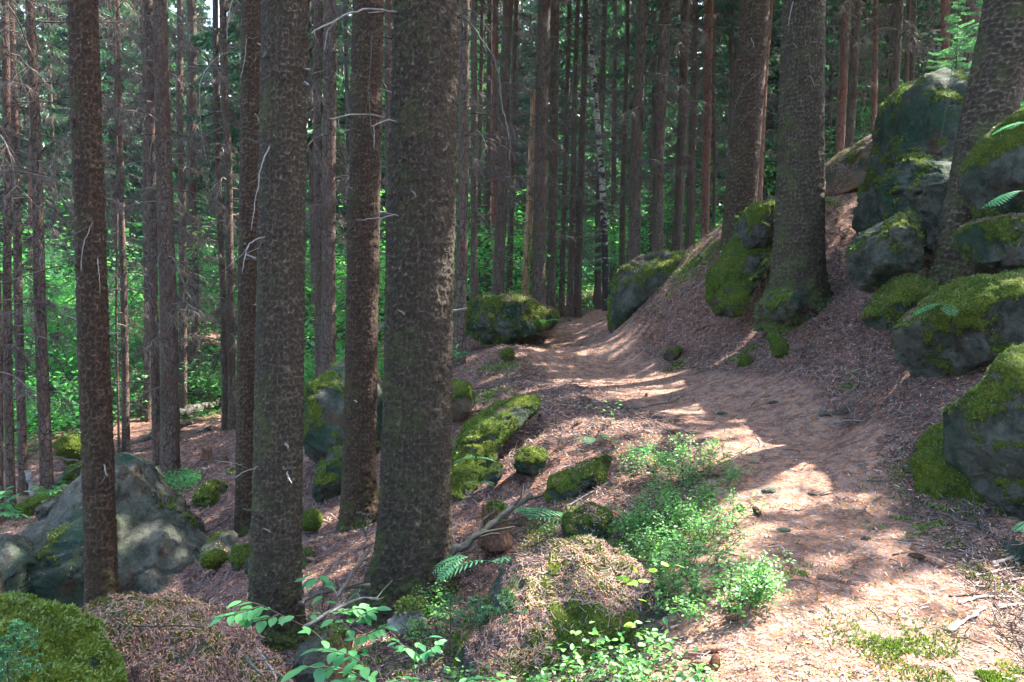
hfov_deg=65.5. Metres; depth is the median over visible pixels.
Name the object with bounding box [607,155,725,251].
leafy shrub
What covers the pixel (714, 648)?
spruce cone
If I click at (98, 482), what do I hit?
spruce tree
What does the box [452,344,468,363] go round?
leafy seedling
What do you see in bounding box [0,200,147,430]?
leafy shrub
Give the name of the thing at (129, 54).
spruce tree
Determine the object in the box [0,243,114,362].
leafy shrub
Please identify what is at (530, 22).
spruce tree
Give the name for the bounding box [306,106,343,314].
spruce tree
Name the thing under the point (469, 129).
spruce tree
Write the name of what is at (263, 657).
fallen branch
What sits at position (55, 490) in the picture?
leafy seedling
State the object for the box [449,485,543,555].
leaning branch
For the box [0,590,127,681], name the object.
mossy boulder
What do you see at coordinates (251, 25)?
spruce tree
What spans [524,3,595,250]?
spruce tree
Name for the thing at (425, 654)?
beech seedling
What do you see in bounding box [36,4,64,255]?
spruce tree
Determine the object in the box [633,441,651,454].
leafy seedling
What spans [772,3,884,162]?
spruce tree
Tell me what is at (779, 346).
mossy stone
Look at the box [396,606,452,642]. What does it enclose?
bilberry bush
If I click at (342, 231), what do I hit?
spruce tree
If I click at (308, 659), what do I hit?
mossy stone
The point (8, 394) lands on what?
spruce tree
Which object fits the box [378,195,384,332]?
young spruce
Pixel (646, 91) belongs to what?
spruce tree
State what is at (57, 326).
leafy shrub
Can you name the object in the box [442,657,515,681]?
bilberry bush
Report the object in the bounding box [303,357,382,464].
grey boulder
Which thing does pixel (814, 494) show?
fallen branch
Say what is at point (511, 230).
spruce tree
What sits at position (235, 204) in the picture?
spruce tree
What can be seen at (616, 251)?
leafy shrub
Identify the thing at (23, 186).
spruce tree
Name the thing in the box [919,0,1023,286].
spruce tree
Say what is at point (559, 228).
young spruce
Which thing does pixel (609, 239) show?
leafy shrub
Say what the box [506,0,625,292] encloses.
spruce tree
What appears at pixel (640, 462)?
bilberry bush
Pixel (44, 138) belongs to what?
spruce tree
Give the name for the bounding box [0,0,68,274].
spruce tree
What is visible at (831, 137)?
leafy shrub
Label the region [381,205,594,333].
leafy shrub
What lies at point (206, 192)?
spruce tree
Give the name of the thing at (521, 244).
young spruce
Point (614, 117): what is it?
spruce tree
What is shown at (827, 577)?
spruce cone
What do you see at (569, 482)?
mossy stone
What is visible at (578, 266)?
spruce tree
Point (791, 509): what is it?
fallen branch
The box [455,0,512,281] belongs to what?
spruce tree
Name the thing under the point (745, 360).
mossy stone
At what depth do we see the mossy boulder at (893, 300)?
7.86 m
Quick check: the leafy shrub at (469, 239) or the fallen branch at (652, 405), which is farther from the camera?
the leafy shrub at (469, 239)
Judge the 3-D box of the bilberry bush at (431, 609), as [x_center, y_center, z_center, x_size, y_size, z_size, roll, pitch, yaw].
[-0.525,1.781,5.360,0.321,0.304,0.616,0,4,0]
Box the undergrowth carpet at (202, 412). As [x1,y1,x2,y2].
[180,397,220,421]
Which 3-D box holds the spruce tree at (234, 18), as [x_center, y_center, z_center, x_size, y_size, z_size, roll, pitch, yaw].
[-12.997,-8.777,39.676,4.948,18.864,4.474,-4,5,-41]
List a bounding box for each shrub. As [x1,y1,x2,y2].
[0,190,143,401]
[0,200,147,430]
[0,224,134,403]
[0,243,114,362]
[1,226,74,337]
[1,276,143,400]
[3,330,116,427]
[3,356,147,448]
[3,378,147,443]
[3,381,120,461]
[12,273,111,376]
[12,334,58,432]
[13,316,63,378]
[13,336,140,420]
[14,343,148,432]
[14,355,200,424]
[24,272,190,414]
[24,294,129,383]
[48,267,143,356]
[50,231,203,387]
[107,201,218,347]
[108,207,238,399]
[110,291,187,362]
[112,254,210,360]
[113,199,237,358]
[113,267,219,368]
[113,345,213,395]
[126,222,142,335]
[127,254,218,329]
[129,262,454,395]
[133,363,220,412]
[135,254,343,353]
[176,238,237,334]
[188,353,220,396]
[189,348,312,414]
[196,349,311,392]
[198,180,383,369]
[304,325,383,383]
[304,341,383,379]
[305,267,384,342]
[306,196,382,342]
[307,228,384,335]
[335,201,384,344]
[335,244,384,333]
[335,257,345,341]
[339,142,531,348]
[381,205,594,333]
[468,183,626,304]
[504,212,558,283]
[531,204,667,287]
[565,266,613,289]
[582,225,650,283]
[582,237,645,285]
[586,226,646,282]
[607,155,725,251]
[663,216,716,244]
[763,97,860,192]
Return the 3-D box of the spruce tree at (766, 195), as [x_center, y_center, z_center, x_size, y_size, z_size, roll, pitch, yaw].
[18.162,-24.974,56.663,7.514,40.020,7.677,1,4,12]
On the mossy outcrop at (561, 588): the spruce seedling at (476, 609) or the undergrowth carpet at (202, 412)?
the spruce seedling at (476, 609)
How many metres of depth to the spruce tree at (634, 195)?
18.10 m
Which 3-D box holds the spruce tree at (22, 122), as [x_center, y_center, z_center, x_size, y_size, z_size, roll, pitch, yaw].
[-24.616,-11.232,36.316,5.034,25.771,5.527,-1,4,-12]
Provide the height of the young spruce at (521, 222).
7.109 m
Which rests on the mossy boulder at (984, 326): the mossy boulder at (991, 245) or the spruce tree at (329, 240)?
the mossy boulder at (991, 245)
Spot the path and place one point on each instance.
(623, 351)
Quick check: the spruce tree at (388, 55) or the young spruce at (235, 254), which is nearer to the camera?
the spruce tree at (388, 55)
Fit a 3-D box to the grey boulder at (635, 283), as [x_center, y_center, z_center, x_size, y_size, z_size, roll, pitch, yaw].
[2.619,-0.944,15.274,1.673,1.652,1.932,0,4,0]
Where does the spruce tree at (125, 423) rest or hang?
on the ground
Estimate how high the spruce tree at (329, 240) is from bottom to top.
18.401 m
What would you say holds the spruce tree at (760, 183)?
on the ground
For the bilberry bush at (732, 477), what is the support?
on the ground
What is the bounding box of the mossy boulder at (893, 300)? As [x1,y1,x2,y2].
[860,272,938,329]
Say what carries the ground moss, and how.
on the ground
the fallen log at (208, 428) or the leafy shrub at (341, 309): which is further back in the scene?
the leafy shrub at (341, 309)
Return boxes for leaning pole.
[24,469,36,495]
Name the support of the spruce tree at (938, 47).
on the ground
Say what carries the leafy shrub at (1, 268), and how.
on the ground
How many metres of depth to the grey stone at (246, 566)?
7.42 m
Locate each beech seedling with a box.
[209,600,330,648]
[279,603,397,681]
[281,648,375,681]
[384,635,446,681]
[388,675,500,681]
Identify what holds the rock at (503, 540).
on the ground
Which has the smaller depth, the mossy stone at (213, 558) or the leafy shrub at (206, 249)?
the mossy stone at (213, 558)
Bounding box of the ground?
[0,192,1023,681]
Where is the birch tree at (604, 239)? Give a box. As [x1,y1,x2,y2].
[528,1,657,310]
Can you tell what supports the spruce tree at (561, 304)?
on the ground
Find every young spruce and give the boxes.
[12,191,68,380]
[23,217,76,366]
[54,197,76,355]
[105,202,140,357]
[130,127,219,360]
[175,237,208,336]
[197,183,226,329]
[200,211,219,325]
[218,228,238,352]
[219,223,238,356]
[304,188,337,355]
[304,233,336,376]
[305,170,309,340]
[337,206,384,335]
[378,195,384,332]
[452,28,531,337]
[512,170,566,292]
[513,72,586,311]
[513,187,526,271]
[514,192,531,281]
[545,136,618,279]
[556,135,593,287]
[584,118,627,284]
[601,136,649,282]
[608,201,628,261]
[640,107,684,253]
[664,126,711,250]
[664,159,698,245]
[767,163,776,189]
[824,0,885,159]
[832,0,928,138]
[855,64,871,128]
[926,0,977,72]
[952,0,982,67]
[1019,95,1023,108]
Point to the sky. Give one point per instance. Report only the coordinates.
(208, 2)
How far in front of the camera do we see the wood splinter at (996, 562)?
4.48 m
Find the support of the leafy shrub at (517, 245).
on the ground
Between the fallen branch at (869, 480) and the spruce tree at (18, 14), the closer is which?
the fallen branch at (869, 480)
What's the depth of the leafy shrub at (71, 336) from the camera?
26.50 m
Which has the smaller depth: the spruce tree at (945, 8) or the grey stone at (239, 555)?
the grey stone at (239, 555)
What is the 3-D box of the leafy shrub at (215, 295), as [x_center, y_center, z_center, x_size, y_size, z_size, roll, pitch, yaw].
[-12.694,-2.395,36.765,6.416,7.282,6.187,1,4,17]
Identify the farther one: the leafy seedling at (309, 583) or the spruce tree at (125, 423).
the spruce tree at (125, 423)
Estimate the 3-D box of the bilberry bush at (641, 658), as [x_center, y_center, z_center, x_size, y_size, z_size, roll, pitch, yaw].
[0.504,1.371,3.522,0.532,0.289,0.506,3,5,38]
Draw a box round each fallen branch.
[132,609,204,629]
[204,512,230,532]
[242,655,286,675]
[255,647,292,681]
[298,579,370,606]
[304,580,392,626]
[316,549,373,621]
[565,466,622,506]
[622,391,682,408]
[779,502,807,510]
[807,490,830,495]
[818,401,858,416]
[833,402,864,423]
[866,602,898,625]
[867,477,892,482]
[892,539,956,555]
[948,572,991,596]
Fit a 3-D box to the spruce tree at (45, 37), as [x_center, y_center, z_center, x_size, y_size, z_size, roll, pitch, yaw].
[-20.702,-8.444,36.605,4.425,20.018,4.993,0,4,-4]
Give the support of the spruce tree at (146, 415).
on the ground
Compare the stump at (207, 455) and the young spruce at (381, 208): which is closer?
the stump at (207, 455)
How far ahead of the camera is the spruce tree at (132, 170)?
33.50 m
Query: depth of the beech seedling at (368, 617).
3.21 m
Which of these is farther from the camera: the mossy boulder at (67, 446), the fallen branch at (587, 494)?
the mossy boulder at (67, 446)
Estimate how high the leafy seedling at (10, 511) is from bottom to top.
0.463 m
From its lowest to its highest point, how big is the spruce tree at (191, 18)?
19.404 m
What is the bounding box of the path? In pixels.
[529,309,1023,681]
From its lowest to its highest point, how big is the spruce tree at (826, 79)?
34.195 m
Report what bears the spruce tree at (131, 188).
on the ground
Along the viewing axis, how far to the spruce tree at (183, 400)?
22.72 m
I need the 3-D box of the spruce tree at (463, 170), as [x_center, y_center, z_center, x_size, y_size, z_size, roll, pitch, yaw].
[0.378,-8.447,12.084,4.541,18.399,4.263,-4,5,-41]
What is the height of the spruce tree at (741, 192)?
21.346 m
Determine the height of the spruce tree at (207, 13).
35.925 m
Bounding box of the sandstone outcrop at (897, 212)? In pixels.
[844,67,968,292]
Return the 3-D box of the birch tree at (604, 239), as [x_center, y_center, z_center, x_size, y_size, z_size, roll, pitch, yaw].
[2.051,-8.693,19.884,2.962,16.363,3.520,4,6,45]
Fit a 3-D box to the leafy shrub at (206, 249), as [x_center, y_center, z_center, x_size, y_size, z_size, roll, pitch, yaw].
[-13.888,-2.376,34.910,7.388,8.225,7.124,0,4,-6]
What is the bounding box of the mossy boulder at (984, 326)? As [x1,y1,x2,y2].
[891,266,1023,378]
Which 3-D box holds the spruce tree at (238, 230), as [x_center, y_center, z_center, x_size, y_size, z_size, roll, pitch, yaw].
[-11.450,-8.525,37.689,5.720,19.001,5.863,-2,4,-21]
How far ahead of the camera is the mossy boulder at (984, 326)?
6.36 m
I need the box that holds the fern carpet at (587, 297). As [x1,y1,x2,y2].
[582,283,594,308]
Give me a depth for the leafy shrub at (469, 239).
24.75 m
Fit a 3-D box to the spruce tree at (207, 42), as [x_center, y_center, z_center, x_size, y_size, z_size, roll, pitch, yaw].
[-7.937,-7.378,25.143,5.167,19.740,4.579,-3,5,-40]
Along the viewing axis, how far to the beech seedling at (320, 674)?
2.94 m
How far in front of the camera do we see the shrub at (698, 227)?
30.52 m
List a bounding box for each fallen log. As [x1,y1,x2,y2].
[55,456,80,461]
[125,426,210,453]
[130,421,193,444]
[180,397,220,418]
[199,419,220,429]
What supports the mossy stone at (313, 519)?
on the ground
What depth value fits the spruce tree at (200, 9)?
71.91 m
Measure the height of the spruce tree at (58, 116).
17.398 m
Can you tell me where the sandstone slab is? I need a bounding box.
[825,134,872,196]
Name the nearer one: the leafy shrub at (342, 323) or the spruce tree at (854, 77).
the spruce tree at (854, 77)
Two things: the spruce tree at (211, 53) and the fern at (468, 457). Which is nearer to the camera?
the fern at (468, 457)
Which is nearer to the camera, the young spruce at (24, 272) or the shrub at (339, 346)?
the shrub at (339, 346)
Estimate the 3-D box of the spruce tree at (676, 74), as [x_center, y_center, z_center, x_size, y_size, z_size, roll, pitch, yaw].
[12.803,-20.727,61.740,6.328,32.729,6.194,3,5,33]
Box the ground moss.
[0,192,1023,681]
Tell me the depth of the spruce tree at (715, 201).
21.62 m
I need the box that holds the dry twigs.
[0,193,1023,681]
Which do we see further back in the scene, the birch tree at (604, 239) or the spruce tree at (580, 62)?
the spruce tree at (580, 62)
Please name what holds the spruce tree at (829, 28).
on the ground
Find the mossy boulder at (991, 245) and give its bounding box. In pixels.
[951,212,1023,274]
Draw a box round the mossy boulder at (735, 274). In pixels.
[703,239,773,319]
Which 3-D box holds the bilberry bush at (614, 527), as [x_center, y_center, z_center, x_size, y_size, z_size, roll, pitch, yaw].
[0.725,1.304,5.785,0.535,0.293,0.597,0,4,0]
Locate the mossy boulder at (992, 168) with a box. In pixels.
[957,108,1023,219]
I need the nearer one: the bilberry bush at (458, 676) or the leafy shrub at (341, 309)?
the bilberry bush at (458, 676)
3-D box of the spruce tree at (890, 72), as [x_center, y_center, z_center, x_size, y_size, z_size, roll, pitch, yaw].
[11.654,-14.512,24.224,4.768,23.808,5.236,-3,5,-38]
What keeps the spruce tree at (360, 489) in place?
on the ground
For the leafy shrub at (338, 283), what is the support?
on the ground
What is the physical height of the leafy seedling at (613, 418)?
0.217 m
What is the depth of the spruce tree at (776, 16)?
36.65 m
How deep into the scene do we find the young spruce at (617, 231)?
43.87 m
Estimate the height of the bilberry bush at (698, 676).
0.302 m
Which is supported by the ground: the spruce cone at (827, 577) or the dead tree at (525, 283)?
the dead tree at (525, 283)
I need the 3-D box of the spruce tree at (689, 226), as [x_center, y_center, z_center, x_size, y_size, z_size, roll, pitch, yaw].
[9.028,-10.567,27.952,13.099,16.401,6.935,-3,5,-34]
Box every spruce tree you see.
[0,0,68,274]
[0,0,76,495]
[0,0,116,510]
[0,0,163,522]
[0,0,169,490]
[0,8,28,259]
[0,9,28,253]
[0,9,50,190]
[1,49,70,410]
[12,0,110,349]
[12,0,143,317]
[15,6,26,136]
[23,0,148,352]
[23,3,55,251]
[24,0,150,452]
[28,38,105,280]
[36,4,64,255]
[40,0,175,291]
[42,0,239,480]
[44,0,120,604]
[47,2,139,271]
[48,0,175,364]
[50,0,188,452]
[100,0,237,438]
[101,46,141,273]
[102,0,213,421]
[104,0,141,240]
[104,0,231,467]
[104,0,313,430]
[121,0,238,407]
[123,0,215,217]
[124,0,139,100]
[124,0,211,308]
[125,0,238,403]
[129,7,142,188]
[141,0,240,429]
[169,0,225,256]
[171,31,236,292]
[173,0,308,183]
[184,2,210,106]
[191,0,261,537]
[196,0,225,242]
[199,9,308,312]
[204,21,224,240]
[206,12,240,262]
[210,0,319,654]
[211,13,240,255]
[211,116,311,345]
[212,51,240,288]
[222,0,384,376]
[222,24,240,251]
[228,37,240,262]
[231,0,352,374]
[304,0,384,357]
[305,0,389,374]
[305,0,391,239]
[305,0,514,345]
[306,12,384,314]
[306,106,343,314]
[308,0,344,281]
[308,12,384,183]
[311,0,515,630]
[335,0,386,533]
[335,41,345,285]
[336,0,393,172]
[336,14,383,279]
[339,41,456,300]
[381,69,485,168]
[452,0,558,367]
[454,0,538,300]
[454,0,548,294]
[454,0,563,280]
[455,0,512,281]
[455,8,498,247]
[456,0,536,292]
[456,0,565,293]
[456,0,583,295]
[458,0,527,274]
[469,44,515,283]
[470,9,525,241]
[481,0,637,316]
[485,0,616,304]
[492,0,623,309]
[498,0,527,109]
[498,0,533,211]
[505,0,590,283]
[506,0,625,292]
[519,0,534,81]
[520,0,633,317]
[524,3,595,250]
[526,0,615,316]
[529,0,735,262]
[549,0,657,278]
[549,0,673,308]
[558,0,651,266]
[576,0,620,258]
[577,0,608,219]
[594,0,648,258]
[594,2,643,182]
[594,11,687,252]
[596,7,714,251]
[612,0,781,251]
[613,0,721,251]
[619,1,702,148]
[631,0,739,250]
[646,0,736,249]
[650,0,731,237]
[664,1,768,240]
[664,15,701,233]
[671,0,780,145]
[672,0,735,230]
[688,0,779,219]
[697,0,836,233]
[718,4,781,136]
[718,13,781,197]
[719,0,771,250]
[721,0,834,332]
[723,0,779,201]
[764,0,834,194]
[770,0,893,154]
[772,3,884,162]
[776,2,834,160]
[779,0,904,140]
[825,0,934,137]
[825,0,940,134]
[825,0,940,147]
[825,1,916,152]
[825,23,850,117]
[826,1,939,94]
[827,0,938,109]
[833,0,927,93]
[860,0,940,80]
[860,0,940,84]
[869,0,949,68]
[899,5,1023,105]
[901,0,981,79]
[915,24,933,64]
[918,0,941,69]
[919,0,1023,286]
[950,0,980,71]
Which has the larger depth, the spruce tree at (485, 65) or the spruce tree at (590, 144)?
the spruce tree at (590, 144)
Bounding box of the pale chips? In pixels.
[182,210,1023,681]
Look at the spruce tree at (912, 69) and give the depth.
24.44 m
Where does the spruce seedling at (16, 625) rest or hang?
on the mossy boulder at (75, 644)
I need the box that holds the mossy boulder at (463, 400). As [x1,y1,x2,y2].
[450,378,475,422]
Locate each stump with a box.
[200,447,213,460]
[221,455,228,463]
[323,622,354,679]
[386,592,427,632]
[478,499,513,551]
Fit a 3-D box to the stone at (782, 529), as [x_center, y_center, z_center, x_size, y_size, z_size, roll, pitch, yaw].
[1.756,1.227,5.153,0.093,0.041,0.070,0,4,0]
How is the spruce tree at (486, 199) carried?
on the ground
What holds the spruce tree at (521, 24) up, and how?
on the ground
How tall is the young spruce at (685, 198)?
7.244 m
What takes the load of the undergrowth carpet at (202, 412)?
on the ground
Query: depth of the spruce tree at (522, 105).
47.90 m
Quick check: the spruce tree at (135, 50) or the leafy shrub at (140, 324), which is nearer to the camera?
the leafy shrub at (140, 324)
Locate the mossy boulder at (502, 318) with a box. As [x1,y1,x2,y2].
[466,291,560,347]
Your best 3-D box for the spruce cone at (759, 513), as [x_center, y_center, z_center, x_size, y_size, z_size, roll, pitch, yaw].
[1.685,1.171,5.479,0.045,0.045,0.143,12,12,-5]
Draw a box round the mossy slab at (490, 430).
[451,393,541,501]
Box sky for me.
[0,0,701,150]
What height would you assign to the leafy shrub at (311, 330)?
4.688 m
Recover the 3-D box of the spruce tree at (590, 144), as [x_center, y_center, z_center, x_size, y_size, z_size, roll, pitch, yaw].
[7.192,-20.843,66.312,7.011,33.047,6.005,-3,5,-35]
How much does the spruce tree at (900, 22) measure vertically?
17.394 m
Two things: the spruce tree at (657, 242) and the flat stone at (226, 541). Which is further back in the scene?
the spruce tree at (657, 242)
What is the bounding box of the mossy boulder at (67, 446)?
[52,431,81,465]
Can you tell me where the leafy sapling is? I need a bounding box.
[615,561,683,674]
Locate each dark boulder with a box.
[0,533,40,594]
[940,342,1023,520]
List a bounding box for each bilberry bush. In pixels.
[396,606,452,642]
[411,580,458,628]
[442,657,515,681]
[496,666,558,681]
[511,663,598,681]
[533,641,613,681]
[536,520,614,539]
[545,617,684,681]
[575,499,645,538]
[597,633,726,681]
[598,662,668,681]
[610,480,710,541]
[611,512,756,582]
[614,427,756,486]
[616,443,688,479]
[646,460,741,501]
[646,488,777,542]
[648,536,796,625]
[705,548,788,598]
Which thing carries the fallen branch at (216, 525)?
on the ground
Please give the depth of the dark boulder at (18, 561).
7.76 m
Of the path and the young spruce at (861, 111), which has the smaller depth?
the path
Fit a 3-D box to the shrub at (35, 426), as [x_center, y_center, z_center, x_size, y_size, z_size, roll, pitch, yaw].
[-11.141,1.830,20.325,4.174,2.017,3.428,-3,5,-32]
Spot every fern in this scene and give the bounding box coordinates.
[432,555,466,579]
[436,556,510,583]
[454,456,493,462]
[464,480,493,485]
[514,507,562,528]
[576,434,616,443]
[913,303,957,315]
[981,191,1019,208]
[992,122,1023,134]
[1012,521,1023,534]
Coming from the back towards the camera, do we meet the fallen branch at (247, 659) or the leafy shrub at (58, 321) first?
the leafy shrub at (58, 321)
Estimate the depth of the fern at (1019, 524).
4.48 m
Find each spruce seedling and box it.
[0,618,39,652]
[0,643,51,681]
[430,591,474,630]
[450,593,490,626]
[482,588,527,624]
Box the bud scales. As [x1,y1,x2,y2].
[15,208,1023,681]
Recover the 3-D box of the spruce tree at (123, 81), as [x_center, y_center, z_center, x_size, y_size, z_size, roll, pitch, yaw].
[-20.044,-12.006,38.983,5.842,25.883,5.178,3,5,38]
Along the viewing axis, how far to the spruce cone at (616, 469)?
6.87 m
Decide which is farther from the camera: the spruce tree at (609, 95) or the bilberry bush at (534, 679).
the spruce tree at (609, 95)
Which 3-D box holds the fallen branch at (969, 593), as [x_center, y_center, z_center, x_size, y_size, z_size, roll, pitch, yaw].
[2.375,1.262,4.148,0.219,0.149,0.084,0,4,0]
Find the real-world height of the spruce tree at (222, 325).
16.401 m
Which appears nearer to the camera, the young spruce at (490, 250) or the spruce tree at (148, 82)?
the spruce tree at (148, 82)
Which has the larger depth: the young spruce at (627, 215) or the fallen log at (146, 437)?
the young spruce at (627, 215)
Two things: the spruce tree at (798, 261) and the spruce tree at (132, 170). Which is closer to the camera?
the spruce tree at (798, 261)
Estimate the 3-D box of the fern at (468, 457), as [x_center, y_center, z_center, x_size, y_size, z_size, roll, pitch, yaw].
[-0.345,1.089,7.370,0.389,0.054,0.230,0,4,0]
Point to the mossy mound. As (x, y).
(934, 472)
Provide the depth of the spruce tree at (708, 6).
20.59 m
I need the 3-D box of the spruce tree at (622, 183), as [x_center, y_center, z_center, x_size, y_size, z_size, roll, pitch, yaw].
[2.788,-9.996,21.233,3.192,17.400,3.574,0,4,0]
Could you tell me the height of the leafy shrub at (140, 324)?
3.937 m
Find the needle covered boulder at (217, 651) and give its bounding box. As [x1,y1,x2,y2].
[78,587,296,681]
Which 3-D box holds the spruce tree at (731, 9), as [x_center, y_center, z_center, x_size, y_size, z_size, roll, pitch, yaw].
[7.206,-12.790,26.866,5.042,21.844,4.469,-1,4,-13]
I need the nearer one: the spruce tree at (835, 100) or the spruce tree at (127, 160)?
the spruce tree at (835, 100)
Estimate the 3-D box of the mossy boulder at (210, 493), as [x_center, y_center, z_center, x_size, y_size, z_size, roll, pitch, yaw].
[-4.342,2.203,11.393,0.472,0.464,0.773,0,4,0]
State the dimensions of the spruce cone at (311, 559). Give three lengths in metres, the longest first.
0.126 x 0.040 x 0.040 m
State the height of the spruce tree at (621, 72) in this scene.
21.044 m
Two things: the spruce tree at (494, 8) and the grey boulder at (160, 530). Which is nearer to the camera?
the grey boulder at (160, 530)
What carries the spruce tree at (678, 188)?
on the ground
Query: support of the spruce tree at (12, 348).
on the ground
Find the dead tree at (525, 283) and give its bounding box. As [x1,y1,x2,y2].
[521,89,535,295]
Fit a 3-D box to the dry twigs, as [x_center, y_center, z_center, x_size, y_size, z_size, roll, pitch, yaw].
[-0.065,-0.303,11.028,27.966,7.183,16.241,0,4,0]
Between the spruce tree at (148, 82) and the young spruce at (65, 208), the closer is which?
the spruce tree at (148, 82)
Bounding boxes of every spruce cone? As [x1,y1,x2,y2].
[306,557,317,561]
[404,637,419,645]
[611,467,624,471]
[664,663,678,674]
[669,429,680,432]
[674,650,706,660]
[688,661,714,671]
[700,644,727,652]
[710,654,720,670]
[724,612,748,620]
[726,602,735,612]
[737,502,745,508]
[752,506,761,516]
[816,574,842,582]
[908,552,926,559]
[924,555,945,565]
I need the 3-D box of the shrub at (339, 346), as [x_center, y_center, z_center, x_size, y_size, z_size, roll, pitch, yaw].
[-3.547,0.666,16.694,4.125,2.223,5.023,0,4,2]
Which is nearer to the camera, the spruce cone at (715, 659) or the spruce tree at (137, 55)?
the spruce cone at (715, 659)
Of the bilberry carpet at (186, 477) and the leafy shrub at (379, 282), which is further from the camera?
the leafy shrub at (379, 282)
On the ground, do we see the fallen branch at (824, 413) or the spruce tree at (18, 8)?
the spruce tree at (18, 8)
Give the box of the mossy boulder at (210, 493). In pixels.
[191,479,228,507]
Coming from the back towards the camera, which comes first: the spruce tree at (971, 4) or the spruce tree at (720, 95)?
the spruce tree at (720, 95)
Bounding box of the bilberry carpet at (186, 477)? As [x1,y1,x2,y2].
[156,464,201,492]
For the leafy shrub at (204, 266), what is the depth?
26.65 m
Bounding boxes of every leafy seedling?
[0,486,30,517]
[32,480,67,502]
[294,573,337,608]
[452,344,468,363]
[587,400,621,419]
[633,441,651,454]
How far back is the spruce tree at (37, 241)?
12.90 m
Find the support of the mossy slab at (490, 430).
on the ground
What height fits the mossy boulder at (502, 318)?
1.141 m
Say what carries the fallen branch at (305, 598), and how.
on the ground
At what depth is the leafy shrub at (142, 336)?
29.95 m
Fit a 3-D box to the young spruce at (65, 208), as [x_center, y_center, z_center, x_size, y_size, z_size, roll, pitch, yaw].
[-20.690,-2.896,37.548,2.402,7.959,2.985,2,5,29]
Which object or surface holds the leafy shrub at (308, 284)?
on the ground
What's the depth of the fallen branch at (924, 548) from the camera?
4.62 m
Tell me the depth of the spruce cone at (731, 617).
3.79 m
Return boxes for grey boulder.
[15,452,206,607]
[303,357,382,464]
[312,445,342,502]
[606,249,686,332]
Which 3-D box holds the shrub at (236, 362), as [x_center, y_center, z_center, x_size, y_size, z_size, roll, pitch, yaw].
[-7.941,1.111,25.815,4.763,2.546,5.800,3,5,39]
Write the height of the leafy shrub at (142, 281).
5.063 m
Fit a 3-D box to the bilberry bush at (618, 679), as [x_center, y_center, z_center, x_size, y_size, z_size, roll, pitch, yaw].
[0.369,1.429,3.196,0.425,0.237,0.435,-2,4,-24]
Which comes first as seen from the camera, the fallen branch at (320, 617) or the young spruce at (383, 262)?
the fallen branch at (320, 617)
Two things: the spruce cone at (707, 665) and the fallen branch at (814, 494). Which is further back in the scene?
the fallen branch at (814, 494)
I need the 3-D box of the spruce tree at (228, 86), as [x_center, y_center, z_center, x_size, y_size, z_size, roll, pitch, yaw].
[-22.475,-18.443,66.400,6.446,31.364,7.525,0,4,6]
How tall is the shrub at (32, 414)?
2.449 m
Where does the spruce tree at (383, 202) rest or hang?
on the ground
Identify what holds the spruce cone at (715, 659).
on the path
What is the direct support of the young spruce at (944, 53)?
on the ground
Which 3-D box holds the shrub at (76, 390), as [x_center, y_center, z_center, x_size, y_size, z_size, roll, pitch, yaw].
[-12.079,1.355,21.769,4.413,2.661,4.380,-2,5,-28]
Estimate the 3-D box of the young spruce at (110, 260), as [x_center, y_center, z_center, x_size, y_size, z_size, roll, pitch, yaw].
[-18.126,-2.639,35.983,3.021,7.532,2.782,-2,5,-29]
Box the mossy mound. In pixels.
[908,422,987,502]
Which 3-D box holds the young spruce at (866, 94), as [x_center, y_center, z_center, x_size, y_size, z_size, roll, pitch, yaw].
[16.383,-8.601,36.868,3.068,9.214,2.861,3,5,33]
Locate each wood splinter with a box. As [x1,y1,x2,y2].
[946,605,986,631]
[957,594,1014,603]
[976,566,1014,575]
[990,556,1012,564]
[996,602,1023,607]
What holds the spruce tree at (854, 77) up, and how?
on the ground
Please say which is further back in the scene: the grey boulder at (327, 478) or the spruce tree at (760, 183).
the spruce tree at (760, 183)
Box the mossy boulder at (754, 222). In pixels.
[731,200,774,248]
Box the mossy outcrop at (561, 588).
[448,534,678,681]
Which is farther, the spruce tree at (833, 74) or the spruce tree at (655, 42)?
the spruce tree at (833, 74)
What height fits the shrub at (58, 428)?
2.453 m
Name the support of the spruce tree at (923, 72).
on the ground
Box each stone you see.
[15,490,61,514]
[54,461,81,485]
[198,530,238,558]
[198,547,227,569]
[224,466,234,476]
[228,541,250,570]
[244,558,249,573]
[292,624,352,681]
[301,545,316,568]
[302,507,323,532]
[483,461,502,482]
[500,347,515,359]
[512,445,548,475]
[543,453,611,503]
[560,500,612,542]
[663,345,682,360]
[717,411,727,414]
[736,352,754,367]
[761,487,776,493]
[763,287,807,321]
[766,331,790,358]
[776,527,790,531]
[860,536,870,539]
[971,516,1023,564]
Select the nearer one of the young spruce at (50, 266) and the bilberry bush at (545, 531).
the bilberry bush at (545, 531)

